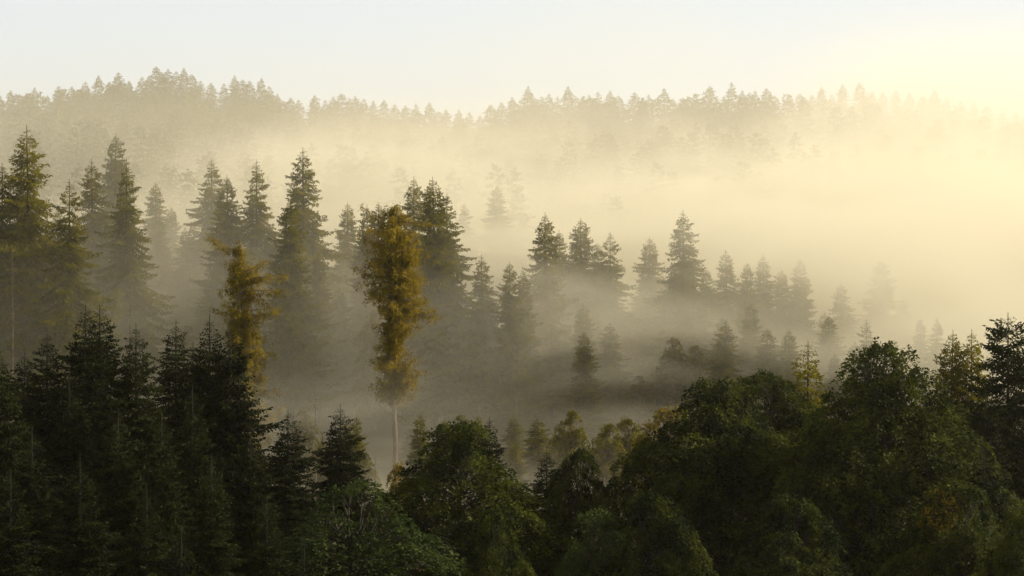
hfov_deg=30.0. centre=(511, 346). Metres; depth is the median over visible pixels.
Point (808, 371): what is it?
tree
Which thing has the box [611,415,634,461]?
spruce tree
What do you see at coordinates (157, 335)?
spruce tree
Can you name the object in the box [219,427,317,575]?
spruce tree
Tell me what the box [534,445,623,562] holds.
maple tree
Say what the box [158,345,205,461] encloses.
spruce tree
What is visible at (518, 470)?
spruce tree
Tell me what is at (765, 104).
spruce tree
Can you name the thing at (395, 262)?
larch tree
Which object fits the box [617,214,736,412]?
spruce tree
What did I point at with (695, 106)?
spruce tree
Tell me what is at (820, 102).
spruce tree
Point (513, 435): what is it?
spruce tree
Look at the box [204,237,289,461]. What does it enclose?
larch tree
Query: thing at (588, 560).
ash tree
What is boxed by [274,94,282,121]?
spruce tree
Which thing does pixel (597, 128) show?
spruce tree
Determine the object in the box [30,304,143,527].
spruce tree
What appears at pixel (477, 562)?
maple tree
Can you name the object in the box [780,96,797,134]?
spruce tree
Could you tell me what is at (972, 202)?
forest
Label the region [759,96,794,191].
spruce tree
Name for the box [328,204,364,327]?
spruce tree
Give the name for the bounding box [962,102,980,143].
spruce tree
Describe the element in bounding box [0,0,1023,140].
sky
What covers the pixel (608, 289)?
spruce tree
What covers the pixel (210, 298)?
spruce tree
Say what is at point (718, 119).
spruce tree
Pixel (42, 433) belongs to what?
spruce tree
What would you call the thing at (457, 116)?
spruce tree
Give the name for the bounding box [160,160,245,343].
spruce tree
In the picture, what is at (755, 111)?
spruce tree
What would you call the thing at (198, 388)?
spruce tree
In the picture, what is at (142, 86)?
spruce tree
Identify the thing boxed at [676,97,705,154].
spruce tree
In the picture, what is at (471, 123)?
spruce tree
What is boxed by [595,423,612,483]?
spruce tree
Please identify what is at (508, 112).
spruce tree
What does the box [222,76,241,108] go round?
spruce tree
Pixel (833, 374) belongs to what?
spruce tree
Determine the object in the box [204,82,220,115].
spruce tree
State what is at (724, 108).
spruce tree
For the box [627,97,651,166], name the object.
spruce tree
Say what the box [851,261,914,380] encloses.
spruce tree
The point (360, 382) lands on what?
birch tree
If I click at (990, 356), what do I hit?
spruce tree
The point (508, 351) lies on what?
spruce tree
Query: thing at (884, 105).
spruce tree
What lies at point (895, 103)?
spruce tree
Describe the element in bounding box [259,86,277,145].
spruce tree
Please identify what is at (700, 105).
spruce tree
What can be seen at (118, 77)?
spruce tree
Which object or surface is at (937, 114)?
spruce tree
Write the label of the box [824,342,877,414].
spruce tree
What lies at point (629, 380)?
beech tree
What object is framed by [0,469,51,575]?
spruce tree
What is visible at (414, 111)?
spruce tree
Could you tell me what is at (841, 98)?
spruce tree
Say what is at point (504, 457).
spruce tree
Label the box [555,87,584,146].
spruce tree
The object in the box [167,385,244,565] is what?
spruce tree
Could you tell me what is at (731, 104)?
spruce tree
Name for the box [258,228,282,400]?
spruce tree
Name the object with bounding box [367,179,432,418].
spruce tree
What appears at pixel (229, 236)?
spruce tree
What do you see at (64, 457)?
spruce tree
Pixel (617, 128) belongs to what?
spruce tree
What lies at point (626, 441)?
beech tree
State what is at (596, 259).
spruce tree
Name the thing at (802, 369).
beech tree
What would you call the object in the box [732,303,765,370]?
spruce tree
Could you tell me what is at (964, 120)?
spruce tree
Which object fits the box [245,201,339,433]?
spruce tree
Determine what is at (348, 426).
spruce tree
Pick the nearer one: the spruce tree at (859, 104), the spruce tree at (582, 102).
the spruce tree at (582, 102)
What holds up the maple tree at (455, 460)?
on the ground
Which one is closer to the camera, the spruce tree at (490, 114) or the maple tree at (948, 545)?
the maple tree at (948, 545)
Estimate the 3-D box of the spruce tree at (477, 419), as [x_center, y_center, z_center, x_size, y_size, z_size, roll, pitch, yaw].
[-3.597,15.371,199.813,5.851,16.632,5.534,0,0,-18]
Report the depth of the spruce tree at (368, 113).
589.78 m
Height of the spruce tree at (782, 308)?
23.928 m
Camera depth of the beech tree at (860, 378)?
263.02 m
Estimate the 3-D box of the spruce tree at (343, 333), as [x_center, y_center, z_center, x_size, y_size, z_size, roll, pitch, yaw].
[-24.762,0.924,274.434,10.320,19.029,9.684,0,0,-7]
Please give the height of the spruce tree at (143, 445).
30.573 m
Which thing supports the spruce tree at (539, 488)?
on the ground
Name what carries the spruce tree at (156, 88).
on the ground
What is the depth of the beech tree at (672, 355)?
263.56 m
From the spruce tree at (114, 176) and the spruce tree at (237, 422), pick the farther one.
the spruce tree at (114, 176)
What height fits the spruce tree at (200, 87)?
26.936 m
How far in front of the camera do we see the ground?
426.11 m
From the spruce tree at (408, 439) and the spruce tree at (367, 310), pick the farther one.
the spruce tree at (367, 310)
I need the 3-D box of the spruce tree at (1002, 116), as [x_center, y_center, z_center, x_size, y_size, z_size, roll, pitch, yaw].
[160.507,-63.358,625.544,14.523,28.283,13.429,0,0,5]
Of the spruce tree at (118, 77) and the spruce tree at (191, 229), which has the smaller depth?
the spruce tree at (191, 229)
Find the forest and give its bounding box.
[0,83,1023,304]
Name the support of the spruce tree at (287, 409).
on the ground
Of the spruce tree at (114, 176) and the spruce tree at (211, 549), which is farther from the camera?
the spruce tree at (114, 176)
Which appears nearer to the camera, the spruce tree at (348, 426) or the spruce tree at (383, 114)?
the spruce tree at (348, 426)
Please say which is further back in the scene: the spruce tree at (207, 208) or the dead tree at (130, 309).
the spruce tree at (207, 208)
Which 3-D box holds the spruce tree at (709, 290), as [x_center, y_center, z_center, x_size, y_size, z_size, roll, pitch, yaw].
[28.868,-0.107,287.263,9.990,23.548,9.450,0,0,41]
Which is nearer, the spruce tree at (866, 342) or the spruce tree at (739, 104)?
the spruce tree at (866, 342)
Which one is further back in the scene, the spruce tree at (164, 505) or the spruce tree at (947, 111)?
the spruce tree at (947, 111)
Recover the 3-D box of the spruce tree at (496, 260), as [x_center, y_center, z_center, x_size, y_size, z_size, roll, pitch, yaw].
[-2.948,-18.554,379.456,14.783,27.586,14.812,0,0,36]
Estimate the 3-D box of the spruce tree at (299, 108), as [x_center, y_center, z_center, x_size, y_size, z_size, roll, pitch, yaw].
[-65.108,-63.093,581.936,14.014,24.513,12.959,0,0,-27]
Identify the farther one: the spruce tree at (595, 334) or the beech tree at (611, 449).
the spruce tree at (595, 334)
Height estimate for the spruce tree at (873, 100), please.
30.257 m
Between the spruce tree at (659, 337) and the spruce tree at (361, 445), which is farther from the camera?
the spruce tree at (659, 337)
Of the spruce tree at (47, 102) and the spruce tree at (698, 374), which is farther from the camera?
the spruce tree at (47, 102)
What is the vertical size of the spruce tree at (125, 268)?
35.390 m
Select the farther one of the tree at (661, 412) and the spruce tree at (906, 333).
the spruce tree at (906, 333)
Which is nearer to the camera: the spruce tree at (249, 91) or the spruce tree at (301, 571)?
the spruce tree at (301, 571)
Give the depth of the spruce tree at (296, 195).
286.83 m
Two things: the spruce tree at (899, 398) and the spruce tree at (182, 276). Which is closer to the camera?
the spruce tree at (899, 398)
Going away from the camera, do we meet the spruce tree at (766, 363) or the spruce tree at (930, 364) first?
the spruce tree at (766, 363)
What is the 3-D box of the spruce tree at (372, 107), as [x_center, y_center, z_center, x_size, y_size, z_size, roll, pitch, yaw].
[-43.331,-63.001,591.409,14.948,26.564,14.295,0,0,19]
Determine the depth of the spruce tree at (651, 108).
564.40 m
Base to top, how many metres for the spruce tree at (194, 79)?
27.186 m
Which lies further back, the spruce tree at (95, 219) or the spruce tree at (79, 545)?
the spruce tree at (95, 219)
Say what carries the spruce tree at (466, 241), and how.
on the ground
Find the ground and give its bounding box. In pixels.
[0,180,1023,575]
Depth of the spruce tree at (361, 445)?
196.85 m
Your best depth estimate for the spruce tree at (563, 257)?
291.39 m
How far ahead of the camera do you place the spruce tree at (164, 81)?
588.91 m
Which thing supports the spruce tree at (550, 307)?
on the ground
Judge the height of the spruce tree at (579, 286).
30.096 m
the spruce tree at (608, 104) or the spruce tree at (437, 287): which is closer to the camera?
the spruce tree at (437, 287)
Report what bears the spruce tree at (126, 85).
on the ground
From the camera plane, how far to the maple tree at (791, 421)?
141.31 m
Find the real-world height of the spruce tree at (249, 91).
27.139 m
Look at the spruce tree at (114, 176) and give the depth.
317.24 m
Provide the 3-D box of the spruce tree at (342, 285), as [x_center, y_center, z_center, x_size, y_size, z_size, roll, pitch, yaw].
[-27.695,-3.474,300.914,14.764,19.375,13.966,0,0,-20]
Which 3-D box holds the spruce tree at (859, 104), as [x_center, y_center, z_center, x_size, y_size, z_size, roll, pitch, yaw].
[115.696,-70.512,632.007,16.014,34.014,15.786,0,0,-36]
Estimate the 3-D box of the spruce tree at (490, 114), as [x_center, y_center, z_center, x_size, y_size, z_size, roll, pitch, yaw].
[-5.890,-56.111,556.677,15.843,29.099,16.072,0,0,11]
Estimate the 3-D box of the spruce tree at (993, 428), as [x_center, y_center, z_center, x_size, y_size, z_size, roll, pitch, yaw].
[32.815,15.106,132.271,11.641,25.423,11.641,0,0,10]
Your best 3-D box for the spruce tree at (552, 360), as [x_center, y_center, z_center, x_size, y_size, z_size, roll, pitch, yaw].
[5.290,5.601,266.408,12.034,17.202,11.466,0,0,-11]
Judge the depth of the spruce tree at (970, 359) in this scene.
171.47 m
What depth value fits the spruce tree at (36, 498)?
111.62 m
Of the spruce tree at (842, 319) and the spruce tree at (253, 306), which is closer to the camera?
the spruce tree at (253, 306)
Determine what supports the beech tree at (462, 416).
on the ground
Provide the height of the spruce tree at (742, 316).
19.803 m
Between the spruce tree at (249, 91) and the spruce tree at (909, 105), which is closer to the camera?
the spruce tree at (249, 91)
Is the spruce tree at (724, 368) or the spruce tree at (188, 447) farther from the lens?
the spruce tree at (724, 368)
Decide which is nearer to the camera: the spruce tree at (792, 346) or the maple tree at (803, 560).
the maple tree at (803, 560)
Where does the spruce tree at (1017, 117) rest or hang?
on the ground
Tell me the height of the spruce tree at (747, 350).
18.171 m
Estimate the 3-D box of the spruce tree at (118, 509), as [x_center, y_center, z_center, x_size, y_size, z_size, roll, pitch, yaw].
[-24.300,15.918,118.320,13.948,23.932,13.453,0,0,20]
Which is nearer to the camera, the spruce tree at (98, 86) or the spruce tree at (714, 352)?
the spruce tree at (714, 352)
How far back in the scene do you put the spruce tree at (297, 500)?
130.32 m
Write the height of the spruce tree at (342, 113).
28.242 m
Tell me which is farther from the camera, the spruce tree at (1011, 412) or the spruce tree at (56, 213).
the spruce tree at (56, 213)
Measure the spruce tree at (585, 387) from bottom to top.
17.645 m
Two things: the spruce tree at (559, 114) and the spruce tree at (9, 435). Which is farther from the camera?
the spruce tree at (559, 114)
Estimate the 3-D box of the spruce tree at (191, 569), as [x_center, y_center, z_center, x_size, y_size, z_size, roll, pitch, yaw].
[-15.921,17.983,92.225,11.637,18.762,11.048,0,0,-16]
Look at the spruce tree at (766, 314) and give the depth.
295.23 m
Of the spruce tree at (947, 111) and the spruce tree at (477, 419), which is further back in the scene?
the spruce tree at (947, 111)
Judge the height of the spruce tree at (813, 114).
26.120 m
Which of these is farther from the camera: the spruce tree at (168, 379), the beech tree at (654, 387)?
the beech tree at (654, 387)
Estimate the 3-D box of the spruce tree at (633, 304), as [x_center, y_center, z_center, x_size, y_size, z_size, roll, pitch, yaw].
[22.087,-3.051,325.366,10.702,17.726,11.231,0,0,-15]
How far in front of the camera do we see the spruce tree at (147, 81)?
589.66 m
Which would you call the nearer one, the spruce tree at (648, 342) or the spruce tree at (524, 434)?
the spruce tree at (524, 434)
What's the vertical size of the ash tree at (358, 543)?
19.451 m
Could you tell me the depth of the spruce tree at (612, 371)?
266.27 m
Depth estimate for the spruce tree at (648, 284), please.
303.10 m
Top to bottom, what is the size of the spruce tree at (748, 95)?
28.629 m
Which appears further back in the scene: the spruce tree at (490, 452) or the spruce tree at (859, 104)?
the spruce tree at (859, 104)
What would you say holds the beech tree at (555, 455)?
on the ground
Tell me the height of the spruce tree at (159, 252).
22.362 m
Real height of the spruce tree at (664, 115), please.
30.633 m
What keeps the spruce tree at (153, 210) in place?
on the ground
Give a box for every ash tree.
[272,478,468,575]
[552,505,655,575]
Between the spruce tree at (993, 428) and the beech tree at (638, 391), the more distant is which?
the beech tree at (638, 391)
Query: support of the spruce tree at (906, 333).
on the ground
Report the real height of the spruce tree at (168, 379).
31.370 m
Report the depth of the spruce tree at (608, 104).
562.18 m
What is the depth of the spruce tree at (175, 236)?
339.38 m
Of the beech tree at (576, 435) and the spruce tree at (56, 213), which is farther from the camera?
the spruce tree at (56, 213)
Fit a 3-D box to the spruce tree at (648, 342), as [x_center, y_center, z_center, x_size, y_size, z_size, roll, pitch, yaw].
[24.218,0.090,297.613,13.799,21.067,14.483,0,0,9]
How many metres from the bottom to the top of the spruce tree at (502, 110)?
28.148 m
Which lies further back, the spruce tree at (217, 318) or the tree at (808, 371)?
the spruce tree at (217, 318)
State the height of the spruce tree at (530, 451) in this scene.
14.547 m
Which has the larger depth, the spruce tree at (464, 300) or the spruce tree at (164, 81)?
the spruce tree at (164, 81)
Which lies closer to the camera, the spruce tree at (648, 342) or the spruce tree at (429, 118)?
the spruce tree at (648, 342)
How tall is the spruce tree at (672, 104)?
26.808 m
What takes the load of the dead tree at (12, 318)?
on the ground
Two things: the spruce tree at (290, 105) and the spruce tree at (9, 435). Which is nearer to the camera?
the spruce tree at (9, 435)
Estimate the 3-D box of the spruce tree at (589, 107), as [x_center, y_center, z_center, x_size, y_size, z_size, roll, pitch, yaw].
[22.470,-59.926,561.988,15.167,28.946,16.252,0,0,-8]
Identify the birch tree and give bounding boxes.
[349,309,391,429]
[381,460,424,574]
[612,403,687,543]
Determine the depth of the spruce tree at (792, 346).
286.49 m
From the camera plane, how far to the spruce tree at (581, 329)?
266.73 m
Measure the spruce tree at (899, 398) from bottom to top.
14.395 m
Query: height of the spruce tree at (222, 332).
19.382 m
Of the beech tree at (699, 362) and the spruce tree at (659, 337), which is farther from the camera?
the spruce tree at (659, 337)
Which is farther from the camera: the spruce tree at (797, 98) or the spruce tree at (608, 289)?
the spruce tree at (797, 98)
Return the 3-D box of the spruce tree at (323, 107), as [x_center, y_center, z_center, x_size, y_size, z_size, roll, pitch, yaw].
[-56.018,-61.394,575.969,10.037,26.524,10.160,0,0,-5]
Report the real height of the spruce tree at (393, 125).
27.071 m
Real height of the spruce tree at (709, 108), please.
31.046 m
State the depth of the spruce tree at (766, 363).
258.53 m
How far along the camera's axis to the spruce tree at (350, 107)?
580.40 m
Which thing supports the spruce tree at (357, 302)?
on the ground
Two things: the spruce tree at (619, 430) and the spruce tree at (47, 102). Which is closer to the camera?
the spruce tree at (619, 430)
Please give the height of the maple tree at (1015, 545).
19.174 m
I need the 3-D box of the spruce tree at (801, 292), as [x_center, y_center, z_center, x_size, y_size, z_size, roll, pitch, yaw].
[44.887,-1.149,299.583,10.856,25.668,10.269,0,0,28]
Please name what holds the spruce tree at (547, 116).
on the ground
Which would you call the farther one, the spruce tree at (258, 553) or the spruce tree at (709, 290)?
the spruce tree at (709, 290)
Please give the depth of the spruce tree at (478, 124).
639.55 m
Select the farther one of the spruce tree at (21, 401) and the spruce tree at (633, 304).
the spruce tree at (633, 304)
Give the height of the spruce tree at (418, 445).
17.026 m
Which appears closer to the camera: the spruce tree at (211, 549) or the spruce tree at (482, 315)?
the spruce tree at (211, 549)
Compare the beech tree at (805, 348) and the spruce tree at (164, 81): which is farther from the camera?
the spruce tree at (164, 81)
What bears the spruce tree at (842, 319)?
on the ground
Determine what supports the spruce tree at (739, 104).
on the ground
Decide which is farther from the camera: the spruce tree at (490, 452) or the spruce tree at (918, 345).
the spruce tree at (918, 345)
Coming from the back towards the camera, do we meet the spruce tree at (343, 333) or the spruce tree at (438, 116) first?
the spruce tree at (438, 116)
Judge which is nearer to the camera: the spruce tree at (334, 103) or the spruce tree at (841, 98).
the spruce tree at (334, 103)
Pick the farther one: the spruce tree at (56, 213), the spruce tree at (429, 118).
the spruce tree at (429, 118)
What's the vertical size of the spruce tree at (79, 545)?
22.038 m
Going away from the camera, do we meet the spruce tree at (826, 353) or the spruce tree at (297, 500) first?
the spruce tree at (297, 500)
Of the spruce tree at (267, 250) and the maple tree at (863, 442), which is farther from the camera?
the spruce tree at (267, 250)
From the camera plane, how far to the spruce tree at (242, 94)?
587.02 m
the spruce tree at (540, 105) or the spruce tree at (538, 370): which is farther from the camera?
the spruce tree at (540, 105)
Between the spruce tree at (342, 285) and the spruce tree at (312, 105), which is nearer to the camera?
the spruce tree at (342, 285)
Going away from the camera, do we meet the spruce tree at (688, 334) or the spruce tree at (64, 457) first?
the spruce tree at (64, 457)
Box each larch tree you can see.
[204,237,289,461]
[352,203,442,492]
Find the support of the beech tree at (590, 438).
on the ground
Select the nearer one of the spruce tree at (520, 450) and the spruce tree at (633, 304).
the spruce tree at (520, 450)
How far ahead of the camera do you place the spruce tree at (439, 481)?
202.15 m
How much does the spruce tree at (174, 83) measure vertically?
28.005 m
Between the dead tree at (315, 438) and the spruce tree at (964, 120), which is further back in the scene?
the spruce tree at (964, 120)
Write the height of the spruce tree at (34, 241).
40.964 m
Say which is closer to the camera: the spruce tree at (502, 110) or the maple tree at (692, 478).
the maple tree at (692, 478)
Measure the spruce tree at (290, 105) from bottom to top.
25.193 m
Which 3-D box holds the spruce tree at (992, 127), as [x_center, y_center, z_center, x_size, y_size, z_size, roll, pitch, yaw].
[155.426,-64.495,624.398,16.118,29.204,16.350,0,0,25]
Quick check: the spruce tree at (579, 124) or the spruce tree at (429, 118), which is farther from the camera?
the spruce tree at (429, 118)
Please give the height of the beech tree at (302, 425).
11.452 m
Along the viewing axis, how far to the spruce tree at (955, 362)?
171.48 m
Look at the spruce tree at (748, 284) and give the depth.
291.75 m
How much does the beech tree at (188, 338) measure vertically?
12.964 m
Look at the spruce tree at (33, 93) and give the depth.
583.22 m
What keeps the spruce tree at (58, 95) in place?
on the ground
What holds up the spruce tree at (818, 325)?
on the ground
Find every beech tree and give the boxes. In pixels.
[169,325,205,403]
[277,410,322,489]
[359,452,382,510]
[450,414,470,436]
[529,439,575,512]
[543,410,596,521]
[581,433,596,449]
[584,423,635,545]
[594,419,645,506]
[614,327,649,414]
[615,366,638,416]
[615,375,659,434]
[641,365,676,430]
[648,337,694,442]
[675,345,712,421]
[772,345,786,377]
[797,342,816,383]
[801,359,813,386]
[845,367,880,414]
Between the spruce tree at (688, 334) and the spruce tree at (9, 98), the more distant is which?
the spruce tree at (9, 98)
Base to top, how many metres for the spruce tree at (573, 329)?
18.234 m
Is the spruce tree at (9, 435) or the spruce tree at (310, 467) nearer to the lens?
the spruce tree at (9, 435)
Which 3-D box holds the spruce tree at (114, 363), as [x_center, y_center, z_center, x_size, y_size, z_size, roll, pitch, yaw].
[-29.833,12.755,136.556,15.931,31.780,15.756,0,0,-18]
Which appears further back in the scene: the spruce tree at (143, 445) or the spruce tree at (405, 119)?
the spruce tree at (405, 119)
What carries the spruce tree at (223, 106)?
on the ground
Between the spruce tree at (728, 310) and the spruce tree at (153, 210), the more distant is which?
the spruce tree at (153, 210)
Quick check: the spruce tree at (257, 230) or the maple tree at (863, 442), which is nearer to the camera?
the maple tree at (863, 442)
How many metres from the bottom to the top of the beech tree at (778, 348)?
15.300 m
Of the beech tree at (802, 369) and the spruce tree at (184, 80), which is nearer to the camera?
the beech tree at (802, 369)
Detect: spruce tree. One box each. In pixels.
[0,125,116,401]
[0,165,48,415]
[0,179,133,403]
[0,352,72,560]
[0,433,73,575]
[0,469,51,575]
[3,91,14,117]
[3,349,45,455]
[11,336,72,486]
[22,87,42,124]
[27,368,115,544]
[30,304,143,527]
[35,457,129,575]
[40,97,51,114]
[43,211,66,294]
[49,303,170,510]
[50,86,68,110]
[59,158,149,335]
[62,411,150,575]
[67,86,75,104]
[81,81,92,106]
[82,160,179,397]
[88,136,157,313]
[90,75,105,108]
[90,248,174,379]
[107,73,127,111]
[109,329,177,509]
[111,413,199,575]
[115,483,178,575]
[123,81,133,105]
[133,78,149,111]
[137,182,179,300]
[137,322,341,575]
[139,217,176,347]
[142,314,268,516]
[143,76,154,98]
[145,67,168,111]
[146,320,190,453]
[154,525,208,575]
[155,226,207,344]
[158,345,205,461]
[160,70,176,103]
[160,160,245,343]
[164,207,183,314]
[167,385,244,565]
[168,226,205,324]
[169,72,183,109]
[172,69,193,127]
[176,456,253,575]
[179,271,225,373]
[181,177,249,362]
[187,75,199,98]
[190,295,266,411]
[195,80,209,111]
[203,277,269,401]
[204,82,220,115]
[210,249,273,389]
[216,84,229,128]
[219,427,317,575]
[220,159,281,279]
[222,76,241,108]
[231,80,250,120]
[239,496,299,575]
[240,80,261,118]
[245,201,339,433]
[254,78,266,116]
[256,292,307,422]
[257,148,355,387]
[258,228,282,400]
[258,413,343,575]
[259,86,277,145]
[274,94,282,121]
[281,98,299,138]
[285,544,321,575]
[289,443,315,486]
[294,99,306,126]
[298,253,350,425]
[303,434,328,500]
[304,405,396,575]
[306,95,320,136]
[317,100,329,130]
[327,97,341,128]
[327,287,372,417]
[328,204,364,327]
[329,263,354,346]
[334,94,348,119]
[335,424,374,491]
[341,97,357,131]
[341,208,375,413]
[342,415,371,505]
[343,202,411,417]
[347,96,366,130]
[359,99,373,126]
[366,100,380,135]
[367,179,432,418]
[374,100,391,134]
[378,177,479,440]
[384,104,400,151]
[385,194,496,431]
[391,413,456,570]
[391,428,422,468]
[397,104,417,134]
[409,105,426,147]
[422,102,441,155]
[427,111,448,149]
[429,254,525,431]
[434,110,453,144]
[434,420,456,554]
[449,109,464,140]
[449,417,488,544]
[450,204,499,315]
[451,416,520,564]
[463,112,476,141]
[467,186,530,319]
[472,116,485,139]
[473,104,506,159]
[473,263,545,435]
[487,101,509,135]
[497,271,555,438]
[498,415,529,466]
[498,450,507,469]
[501,440,528,478]
[502,97,519,139]
[502,442,530,512]
[512,448,575,575]
[514,86,534,132]
[516,417,574,513]
[518,425,529,457]
[521,215,578,438]
[522,328,572,442]
[530,97,551,138]
[537,93,569,174]
[547,233,571,322]
[548,305,617,437]
[551,97,567,152]
[553,333,610,451]
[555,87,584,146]
[557,221,625,359]
[560,305,586,372]
[563,97,587,154]
[565,324,652,439]
[568,307,620,382]
[576,96,588,134]
[578,94,601,155]
[582,91,617,164]
[589,245,628,364]
[590,234,653,400]
[593,91,633,168]
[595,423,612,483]
[606,95,634,182]
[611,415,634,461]
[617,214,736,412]
[622,237,667,380]
[623,91,648,144]
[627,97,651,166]
[627,284,641,317]
[629,423,643,480]
[631,89,680,156]
[633,287,667,401]
[641,94,658,145]
[642,268,715,424]
[646,287,686,401]
[661,369,704,431]
[667,100,676,125]
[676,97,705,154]
[681,320,767,425]
[689,94,705,142]
[696,87,722,147]
[696,96,707,132]
[697,270,721,349]
[702,95,732,146]
[703,97,729,161]
[703,318,739,376]
[712,249,755,332]
[721,82,738,146]
[727,299,757,358]
[728,90,760,155]
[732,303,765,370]
[734,324,761,385]
[736,262,767,355]
[741,93,754,120]
[746,330,786,421]
[747,91,770,142]
[750,256,788,350]
[759,87,783,127]
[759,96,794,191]
[762,331,814,415]
[770,271,804,349]
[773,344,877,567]
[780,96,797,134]
[780,330,806,374]
[785,260,823,357]
[791,94,806,135]
[799,311,849,377]
[803,95,822,148]
[803,317,850,397]
[808,87,829,139]
[816,355,854,417]
[822,95,837,136]
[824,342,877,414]
[829,281,865,368]
[833,83,859,131]
[845,319,888,411]
[849,82,868,139]
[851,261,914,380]
[858,92,881,131]
[877,93,895,134]
[887,363,914,452]
[888,91,903,130]
[892,301,914,370]
[897,92,917,142]
[902,332,977,525]
[907,318,929,414]
[911,95,933,143]
[912,319,963,410]
[924,90,949,145]
[928,315,1023,524]
[936,330,990,498]
[940,97,956,144]
[942,443,1023,575]
[949,102,974,158]
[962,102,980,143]
[962,381,1023,535]
[970,106,998,148]
[981,344,1009,418]
[995,112,1009,139]
[1004,112,1022,136]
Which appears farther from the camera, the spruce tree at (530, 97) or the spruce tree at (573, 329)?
the spruce tree at (530, 97)
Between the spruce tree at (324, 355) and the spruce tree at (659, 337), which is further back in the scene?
the spruce tree at (659, 337)
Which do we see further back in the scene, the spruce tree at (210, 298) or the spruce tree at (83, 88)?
the spruce tree at (83, 88)
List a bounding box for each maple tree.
[321,416,585,575]
[463,504,536,575]
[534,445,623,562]
[578,376,864,575]
[579,488,718,575]
[632,368,874,574]
[719,488,855,575]
[756,337,1023,575]
[873,477,1022,575]
[968,504,1023,575]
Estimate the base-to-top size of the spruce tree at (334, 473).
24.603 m
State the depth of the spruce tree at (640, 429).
226.64 m
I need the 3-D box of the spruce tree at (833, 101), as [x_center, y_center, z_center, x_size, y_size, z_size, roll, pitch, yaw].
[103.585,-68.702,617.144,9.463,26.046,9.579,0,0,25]
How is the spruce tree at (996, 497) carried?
on the ground
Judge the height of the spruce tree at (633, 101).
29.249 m
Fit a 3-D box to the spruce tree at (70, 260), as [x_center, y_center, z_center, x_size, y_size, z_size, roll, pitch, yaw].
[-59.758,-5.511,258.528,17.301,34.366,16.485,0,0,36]
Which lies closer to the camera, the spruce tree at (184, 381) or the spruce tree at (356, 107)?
the spruce tree at (184, 381)
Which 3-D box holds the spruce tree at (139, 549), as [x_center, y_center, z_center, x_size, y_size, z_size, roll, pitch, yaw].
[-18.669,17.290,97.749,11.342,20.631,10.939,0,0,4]
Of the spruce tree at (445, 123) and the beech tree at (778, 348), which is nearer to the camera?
the beech tree at (778, 348)
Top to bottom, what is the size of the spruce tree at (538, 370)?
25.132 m
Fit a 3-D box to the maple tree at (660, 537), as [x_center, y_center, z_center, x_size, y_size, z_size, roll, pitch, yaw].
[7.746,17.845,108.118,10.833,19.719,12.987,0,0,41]
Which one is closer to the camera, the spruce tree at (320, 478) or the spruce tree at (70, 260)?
the spruce tree at (320, 478)
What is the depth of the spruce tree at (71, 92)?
594.35 m
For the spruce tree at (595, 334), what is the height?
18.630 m
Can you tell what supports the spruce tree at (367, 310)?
on the ground
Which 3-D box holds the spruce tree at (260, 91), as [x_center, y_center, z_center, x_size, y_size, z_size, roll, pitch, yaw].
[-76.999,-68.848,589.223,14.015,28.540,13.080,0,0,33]
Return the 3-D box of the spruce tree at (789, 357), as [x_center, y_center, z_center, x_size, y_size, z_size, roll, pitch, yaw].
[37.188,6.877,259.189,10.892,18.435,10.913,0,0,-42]
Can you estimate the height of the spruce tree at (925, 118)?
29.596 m
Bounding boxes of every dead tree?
[9,251,19,421]
[124,235,133,416]
[306,398,316,490]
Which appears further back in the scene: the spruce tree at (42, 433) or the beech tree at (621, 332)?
the beech tree at (621, 332)
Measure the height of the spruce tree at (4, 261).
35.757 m
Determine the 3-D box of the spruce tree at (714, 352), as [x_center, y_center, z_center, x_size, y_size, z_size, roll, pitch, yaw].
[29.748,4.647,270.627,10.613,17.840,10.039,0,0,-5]

